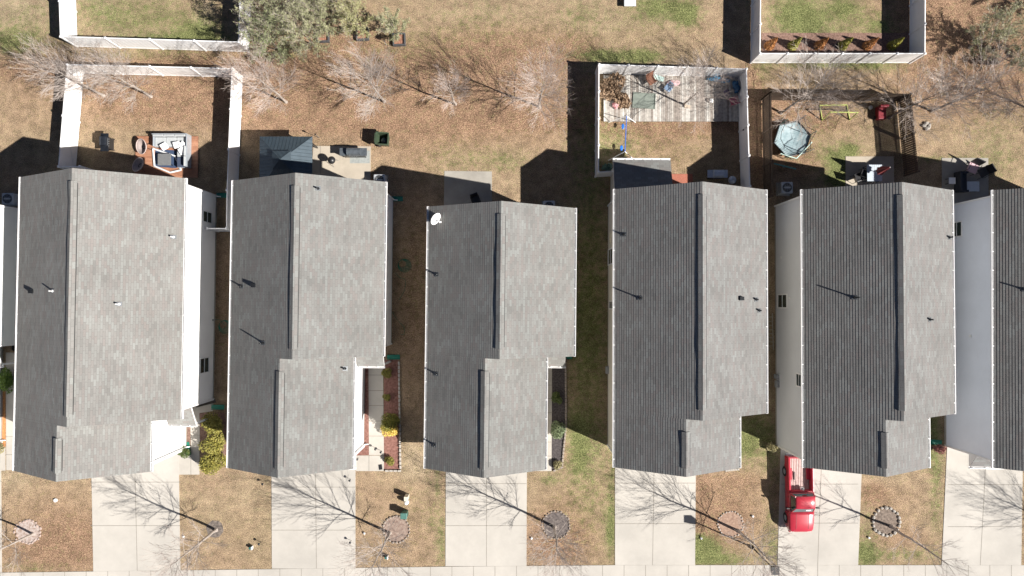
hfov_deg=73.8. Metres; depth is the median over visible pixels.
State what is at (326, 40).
planter box
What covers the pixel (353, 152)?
gas grill
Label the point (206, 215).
window
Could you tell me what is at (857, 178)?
patio chair
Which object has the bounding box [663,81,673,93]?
deck chair
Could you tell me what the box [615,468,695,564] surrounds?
driveway
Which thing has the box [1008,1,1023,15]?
evergreen tree
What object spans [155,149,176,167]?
navy rug
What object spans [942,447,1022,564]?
driveway
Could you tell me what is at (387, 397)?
round shrub
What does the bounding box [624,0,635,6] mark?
storage box
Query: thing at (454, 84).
bare tree
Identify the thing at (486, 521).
driveway
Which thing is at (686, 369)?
house
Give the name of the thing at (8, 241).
house
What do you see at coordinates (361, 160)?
patio mat
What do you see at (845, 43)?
conical shrub
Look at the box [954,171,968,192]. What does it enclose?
patio sofa
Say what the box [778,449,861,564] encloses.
driveway
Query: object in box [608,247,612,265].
window
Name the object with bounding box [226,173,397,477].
house
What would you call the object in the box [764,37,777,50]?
conical shrub
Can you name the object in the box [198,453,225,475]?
hedge shrub
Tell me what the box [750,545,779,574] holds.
street lamp
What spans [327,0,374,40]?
evergreen tree
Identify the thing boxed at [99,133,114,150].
gas grill
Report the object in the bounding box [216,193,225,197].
splash block
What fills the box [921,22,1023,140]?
bare tree
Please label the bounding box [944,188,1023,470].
house
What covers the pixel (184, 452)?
round shrub
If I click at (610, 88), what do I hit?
brush pile
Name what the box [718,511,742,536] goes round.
tree bed
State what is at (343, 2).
evergreen tree
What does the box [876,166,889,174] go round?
patio umbrella
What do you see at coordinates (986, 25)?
evergreen tree
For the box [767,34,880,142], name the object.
bare tree
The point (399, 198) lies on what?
splash block
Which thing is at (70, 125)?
white fence
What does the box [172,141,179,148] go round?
white pillow
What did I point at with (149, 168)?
wooden deck
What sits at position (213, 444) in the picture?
hedge shrub
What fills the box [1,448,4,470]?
walkway
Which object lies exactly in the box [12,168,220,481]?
house
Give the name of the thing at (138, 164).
papasan chair
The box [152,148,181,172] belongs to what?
white throw
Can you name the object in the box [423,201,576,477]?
house
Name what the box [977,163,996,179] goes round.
patio chair
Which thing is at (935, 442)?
splash block
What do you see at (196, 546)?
bare tree
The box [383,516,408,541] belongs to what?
tree bed
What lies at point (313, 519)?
driveway
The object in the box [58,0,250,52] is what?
white fence
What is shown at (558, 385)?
mulch bed
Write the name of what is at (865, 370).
house
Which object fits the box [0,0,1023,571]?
ground
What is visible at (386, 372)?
round shrub
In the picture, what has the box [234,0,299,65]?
evergreen tree
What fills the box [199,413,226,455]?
mulch bed
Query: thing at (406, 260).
garden hose
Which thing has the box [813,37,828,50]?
conical shrub
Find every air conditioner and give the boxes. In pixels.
[2,193,17,206]
[374,174,387,188]
[542,201,554,205]
[776,182,792,195]
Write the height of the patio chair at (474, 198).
0.923 m
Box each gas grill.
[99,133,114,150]
[339,148,366,157]
[707,170,727,178]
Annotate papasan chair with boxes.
[132,157,145,171]
[136,138,150,153]
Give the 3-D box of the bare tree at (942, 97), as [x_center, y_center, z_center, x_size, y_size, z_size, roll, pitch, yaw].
[26.846,-12.274,43.489,6.092,9.678,6.292,13,89,0]
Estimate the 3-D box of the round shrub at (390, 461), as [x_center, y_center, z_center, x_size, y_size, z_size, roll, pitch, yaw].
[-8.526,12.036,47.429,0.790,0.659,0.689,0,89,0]
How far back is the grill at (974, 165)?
47.60 m
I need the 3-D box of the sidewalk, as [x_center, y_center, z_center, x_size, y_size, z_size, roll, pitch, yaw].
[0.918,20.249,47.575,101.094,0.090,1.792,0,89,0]
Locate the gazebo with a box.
[259,136,317,176]
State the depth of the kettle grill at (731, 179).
47.21 m
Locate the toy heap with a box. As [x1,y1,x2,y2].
[612,102,618,108]
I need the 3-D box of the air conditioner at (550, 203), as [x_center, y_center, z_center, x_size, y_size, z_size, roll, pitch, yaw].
[2.574,-5.652,47.699,0.950,0.872,0.950,0,89,0]
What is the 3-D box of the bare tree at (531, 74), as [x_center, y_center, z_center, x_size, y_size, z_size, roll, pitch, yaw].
[1.648,-12.484,43.654,5.707,9.358,6.194,-15,89,0]
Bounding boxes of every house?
[0,205,17,442]
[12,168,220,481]
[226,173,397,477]
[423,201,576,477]
[605,158,767,476]
[774,182,955,476]
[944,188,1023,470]
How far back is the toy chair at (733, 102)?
47.73 m
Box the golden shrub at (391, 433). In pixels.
[380,425,398,436]
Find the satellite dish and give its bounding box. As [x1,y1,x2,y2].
[431,213,441,224]
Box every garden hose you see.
[216,319,228,332]
[398,259,410,299]
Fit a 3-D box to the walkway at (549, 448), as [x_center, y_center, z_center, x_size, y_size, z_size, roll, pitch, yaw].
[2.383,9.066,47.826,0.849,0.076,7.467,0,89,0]
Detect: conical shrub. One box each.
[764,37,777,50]
[787,37,801,50]
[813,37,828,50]
[837,37,852,50]
[862,37,878,50]
[887,37,904,50]
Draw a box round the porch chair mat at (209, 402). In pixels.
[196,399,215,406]
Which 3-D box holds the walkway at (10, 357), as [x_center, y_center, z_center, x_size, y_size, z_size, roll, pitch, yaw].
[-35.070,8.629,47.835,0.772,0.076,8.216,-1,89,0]
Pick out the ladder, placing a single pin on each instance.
(770, 333)
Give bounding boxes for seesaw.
[774,163,795,169]
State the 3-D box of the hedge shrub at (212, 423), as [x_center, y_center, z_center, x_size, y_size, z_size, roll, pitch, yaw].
[-20.691,9.348,47.072,1.589,1.489,1.712,0,89,0]
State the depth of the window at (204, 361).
46.18 m
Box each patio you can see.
[312,146,370,179]
[444,171,491,204]
[672,174,692,183]
[845,156,893,185]
[942,158,988,203]
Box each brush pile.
[599,71,625,100]
[613,92,630,109]
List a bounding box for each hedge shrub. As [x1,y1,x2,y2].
[198,429,225,455]
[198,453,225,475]
[201,412,224,434]
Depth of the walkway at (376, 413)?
47.80 m
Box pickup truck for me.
[782,453,819,531]
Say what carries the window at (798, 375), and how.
in the house at (865, 370)
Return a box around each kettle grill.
[328,156,338,166]
[728,176,735,184]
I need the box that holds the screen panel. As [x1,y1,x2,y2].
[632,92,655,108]
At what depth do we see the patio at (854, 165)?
48.17 m
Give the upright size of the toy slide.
0.850 m
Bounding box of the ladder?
[768,313,773,349]
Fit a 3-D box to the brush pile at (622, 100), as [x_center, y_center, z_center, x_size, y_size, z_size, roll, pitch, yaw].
[7.751,-13.171,47.932,1.425,0.863,1.266,0,89,0]
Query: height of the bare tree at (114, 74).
8.539 m
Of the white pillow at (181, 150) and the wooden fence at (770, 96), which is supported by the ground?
the wooden fence at (770, 96)
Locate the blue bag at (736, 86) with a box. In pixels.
[732,80,739,93]
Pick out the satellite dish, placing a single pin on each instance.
(435, 219)
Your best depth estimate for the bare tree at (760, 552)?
42.95 m
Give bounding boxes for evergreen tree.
[231,0,295,31]
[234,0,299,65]
[269,0,330,61]
[293,0,343,40]
[313,0,358,21]
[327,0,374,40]
[374,5,409,41]
[965,1,1023,65]
[1004,35,1023,71]
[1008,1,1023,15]
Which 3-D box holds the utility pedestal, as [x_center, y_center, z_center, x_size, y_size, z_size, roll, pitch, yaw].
[-7.312,14.689,47.291,0.300,0.800,0.646,0,89,0]
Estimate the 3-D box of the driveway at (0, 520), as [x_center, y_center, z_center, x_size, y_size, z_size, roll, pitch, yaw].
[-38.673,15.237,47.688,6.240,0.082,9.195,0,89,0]
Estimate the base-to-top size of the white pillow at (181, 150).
0.326 m
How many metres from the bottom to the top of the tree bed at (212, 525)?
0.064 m
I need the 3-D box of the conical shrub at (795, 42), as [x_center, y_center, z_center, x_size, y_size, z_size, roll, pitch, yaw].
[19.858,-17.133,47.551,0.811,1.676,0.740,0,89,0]
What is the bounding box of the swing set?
[608,116,635,160]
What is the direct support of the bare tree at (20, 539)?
on the ground
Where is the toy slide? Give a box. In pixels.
[874,105,888,119]
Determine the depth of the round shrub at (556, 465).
47.39 m
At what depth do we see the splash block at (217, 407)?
47.79 m
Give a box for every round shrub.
[0,367,13,393]
[0,443,4,453]
[177,446,189,458]
[380,413,399,431]
[381,368,391,378]
[382,394,390,400]
[384,457,393,465]
[550,420,565,438]
[551,391,561,404]
[553,461,562,469]
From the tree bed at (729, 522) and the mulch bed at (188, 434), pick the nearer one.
the tree bed at (729, 522)
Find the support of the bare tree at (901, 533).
on the ground
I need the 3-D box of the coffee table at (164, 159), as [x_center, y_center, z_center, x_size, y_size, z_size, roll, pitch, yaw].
[-24.298,-8.977,47.880,0.920,0.385,0.820,0,89,0]
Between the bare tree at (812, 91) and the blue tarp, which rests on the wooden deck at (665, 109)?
the blue tarp
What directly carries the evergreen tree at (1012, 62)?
on the ground
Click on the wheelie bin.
(378, 136)
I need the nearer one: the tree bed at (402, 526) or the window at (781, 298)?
the window at (781, 298)
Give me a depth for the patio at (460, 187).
48.14 m
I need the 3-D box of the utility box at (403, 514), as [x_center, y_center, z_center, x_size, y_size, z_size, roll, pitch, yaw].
[-7.439,15.671,47.239,0.460,0.860,0.420,0,89,0]
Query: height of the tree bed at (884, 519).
0.064 m
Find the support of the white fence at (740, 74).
on the ground
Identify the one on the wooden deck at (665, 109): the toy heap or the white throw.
the toy heap
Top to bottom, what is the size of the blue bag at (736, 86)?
0.821 m
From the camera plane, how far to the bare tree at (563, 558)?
42.38 m
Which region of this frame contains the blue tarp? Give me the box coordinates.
[707,76,730,82]
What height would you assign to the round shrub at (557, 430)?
1.074 m
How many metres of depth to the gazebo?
45.68 m
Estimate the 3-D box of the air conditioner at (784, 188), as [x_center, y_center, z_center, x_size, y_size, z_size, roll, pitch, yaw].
[19.089,-6.960,47.727,0.950,0.872,0.950,0,89,0]
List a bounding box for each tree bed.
[16,519,39,543]
[206,520,222,537]
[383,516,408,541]
[544,511,568,537]
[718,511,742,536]
[873,509,897,533]
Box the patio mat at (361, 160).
[350,151,369,162]
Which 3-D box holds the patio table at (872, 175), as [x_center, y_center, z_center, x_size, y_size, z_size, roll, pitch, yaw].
[25.199,-7.987,47.786,1.038,0.740,1.150,0,89,0]
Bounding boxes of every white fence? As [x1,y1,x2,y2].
[57,63,242,231]
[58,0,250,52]
[594,63,750,187]
[750,0,926,63]
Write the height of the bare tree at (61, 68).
8.358 m
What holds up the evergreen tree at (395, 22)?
in the planter box at (402, 41)
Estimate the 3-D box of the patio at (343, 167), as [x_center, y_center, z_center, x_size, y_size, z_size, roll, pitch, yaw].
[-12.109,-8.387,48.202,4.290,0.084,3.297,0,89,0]
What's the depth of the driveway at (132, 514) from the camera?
47.63 m
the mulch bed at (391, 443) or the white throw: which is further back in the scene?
the white throw
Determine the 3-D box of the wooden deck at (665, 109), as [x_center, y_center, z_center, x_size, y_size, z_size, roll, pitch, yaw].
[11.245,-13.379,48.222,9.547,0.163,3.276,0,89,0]
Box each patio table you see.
[654,74,663,82]
[862,165,881,181]
[945,177,955,184]
[967,181,978,191]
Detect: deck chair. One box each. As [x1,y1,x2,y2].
[644,71,657,87]
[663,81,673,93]
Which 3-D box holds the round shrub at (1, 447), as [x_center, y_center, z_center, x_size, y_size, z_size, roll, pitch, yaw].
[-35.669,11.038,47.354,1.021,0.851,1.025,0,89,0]
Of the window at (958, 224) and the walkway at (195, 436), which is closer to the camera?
the window at (958, 224)
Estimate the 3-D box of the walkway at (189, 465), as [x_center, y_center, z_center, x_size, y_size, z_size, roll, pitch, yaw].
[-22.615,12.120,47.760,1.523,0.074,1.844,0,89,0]
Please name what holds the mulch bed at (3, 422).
on the ground
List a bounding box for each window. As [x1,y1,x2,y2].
[199,356,208,374]
[202,210,211,224]
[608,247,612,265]
[777,294,786,307]
[796,373,800,387]
[954,221,961,237]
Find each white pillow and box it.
[159,142,168,150]
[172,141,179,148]
[178,141,185,147]
[178,147,183,154]
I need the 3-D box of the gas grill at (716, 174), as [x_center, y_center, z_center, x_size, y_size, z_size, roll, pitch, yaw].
[14.261,-7.888,47.603,1.400,1.160,0.604,0,89,0]
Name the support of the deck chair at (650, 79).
on the wooden deck at (665, 109)
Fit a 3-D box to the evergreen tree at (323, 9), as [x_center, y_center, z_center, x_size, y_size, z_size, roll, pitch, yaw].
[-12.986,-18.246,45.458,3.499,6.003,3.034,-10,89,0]
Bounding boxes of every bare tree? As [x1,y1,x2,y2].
[0,526,34,574]
[7,31,105,103]
[60,36,155,114]
[136,516,229,575]
[213,35,307,117]
[324,23,418,122]
[327,515,416,575]
[422,61,471,114]
[495,29,578,133]
[520,512,592,575]
[665,45,740,133]
[720,517,809,575]
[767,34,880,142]
[875,49,1002,143]
[888,523,975,575]
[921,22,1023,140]
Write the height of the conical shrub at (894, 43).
1.682 m
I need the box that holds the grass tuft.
[766,442,777,452]
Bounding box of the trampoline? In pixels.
[772,115,816,159]
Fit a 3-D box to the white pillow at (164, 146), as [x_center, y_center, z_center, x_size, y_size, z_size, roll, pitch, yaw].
[-24.239,-9.871,47.567,0.483,0.326,0.434,-34,89,-1]
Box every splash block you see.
[211,405,223,409]
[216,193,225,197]
[387,355,399,359]
[392,196,402,200]
[930,439,941,444]
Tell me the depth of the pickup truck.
46.70 m
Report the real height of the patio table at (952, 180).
0.500 m
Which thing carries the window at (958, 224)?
in the house at (984, 427)
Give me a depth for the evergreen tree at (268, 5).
44.99 m
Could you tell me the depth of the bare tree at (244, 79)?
43.46 m
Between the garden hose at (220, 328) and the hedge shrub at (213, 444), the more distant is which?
the garden hose at (220, 328)
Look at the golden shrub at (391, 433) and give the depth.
47.25 m
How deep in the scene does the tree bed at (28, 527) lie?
47.63 m
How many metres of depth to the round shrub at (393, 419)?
46.85 m
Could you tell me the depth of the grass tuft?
47.35 m
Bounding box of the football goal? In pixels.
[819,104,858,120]
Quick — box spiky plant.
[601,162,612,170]
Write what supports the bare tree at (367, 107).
on the ground
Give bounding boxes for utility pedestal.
[404,494,408,504]
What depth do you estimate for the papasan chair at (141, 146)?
47.64 m
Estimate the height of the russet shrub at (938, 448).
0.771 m
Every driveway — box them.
[0,449,1,572]
[91,454,179,570]
[272,470,354,568]
[445,472,526,565]
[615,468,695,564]
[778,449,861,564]
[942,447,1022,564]
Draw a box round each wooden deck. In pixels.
[135,136,198,177]
[604,75,738,121]
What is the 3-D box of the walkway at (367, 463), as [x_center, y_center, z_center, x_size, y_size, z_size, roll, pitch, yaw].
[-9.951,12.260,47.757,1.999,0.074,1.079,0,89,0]
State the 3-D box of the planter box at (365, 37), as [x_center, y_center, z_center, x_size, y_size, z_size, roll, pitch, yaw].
[-10.567,-17.946,48.263,0.880,0.280,0.880,-2,89,0]
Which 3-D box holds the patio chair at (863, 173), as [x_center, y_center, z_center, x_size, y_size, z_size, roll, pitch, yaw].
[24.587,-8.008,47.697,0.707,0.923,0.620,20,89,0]
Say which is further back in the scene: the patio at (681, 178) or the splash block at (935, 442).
the patio at (681, 178)
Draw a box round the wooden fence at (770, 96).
[761,91,919,198]
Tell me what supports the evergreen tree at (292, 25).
on the ground
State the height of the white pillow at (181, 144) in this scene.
0.326 m
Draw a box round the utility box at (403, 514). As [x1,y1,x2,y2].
[400,510,407,518]
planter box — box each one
[316,29,329,42]
[356,27,368,40]
[392,33,405,46]
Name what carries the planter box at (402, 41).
on the ground
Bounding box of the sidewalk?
[0,565,1023,575]
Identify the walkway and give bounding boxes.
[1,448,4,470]
[6,353,14,469]
[179,448,198,474]
[190,403,212,447]
[356,456,383,470]
[368,368,383,454]
[540,368,551,470]
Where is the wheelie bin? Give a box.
[374,132,389,146]
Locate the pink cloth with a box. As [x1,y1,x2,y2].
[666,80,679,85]
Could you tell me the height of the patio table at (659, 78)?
0.400 m
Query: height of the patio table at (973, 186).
0.420 m
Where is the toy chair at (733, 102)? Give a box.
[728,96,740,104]
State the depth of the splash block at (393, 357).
47.86 m
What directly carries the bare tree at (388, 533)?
on the ground
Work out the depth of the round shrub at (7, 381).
47.21 m
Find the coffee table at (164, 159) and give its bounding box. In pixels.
[158,154,172,165]
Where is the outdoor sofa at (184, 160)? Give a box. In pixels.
[152,133,191,167]
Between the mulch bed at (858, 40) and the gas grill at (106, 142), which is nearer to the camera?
the gas grill at (106, 142)
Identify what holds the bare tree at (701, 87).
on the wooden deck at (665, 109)
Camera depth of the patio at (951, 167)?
48.15 m
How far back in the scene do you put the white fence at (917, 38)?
47.35 m
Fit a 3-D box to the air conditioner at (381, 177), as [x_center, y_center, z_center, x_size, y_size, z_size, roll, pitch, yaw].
[-9.211,-7.492,47.739,0.950,0.872,0.950,0,89,0]
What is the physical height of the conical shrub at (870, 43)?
1.678 m
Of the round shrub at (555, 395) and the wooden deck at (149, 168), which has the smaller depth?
the round shrub at (555, 395)
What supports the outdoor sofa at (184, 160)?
on the wooden deck at (149, 168)
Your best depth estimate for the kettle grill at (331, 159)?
47.24 m
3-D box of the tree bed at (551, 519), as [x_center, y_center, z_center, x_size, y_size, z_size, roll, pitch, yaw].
[3.105,16.554,47.668,1.769,0.064,1.896,0,89,0]
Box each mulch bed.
[1,391,4,446]
[187,427,189,443]
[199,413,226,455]
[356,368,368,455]
[384,360,398,469]
[552,361,565,469]
[761,33,909,52]
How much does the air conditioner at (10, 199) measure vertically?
0.872 m
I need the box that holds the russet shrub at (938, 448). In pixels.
[933,444,946,453]
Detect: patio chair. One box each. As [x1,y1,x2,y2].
[470,192,480,202]
[850,172,862,183]
[859,167,866,179]
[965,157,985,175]
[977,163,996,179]

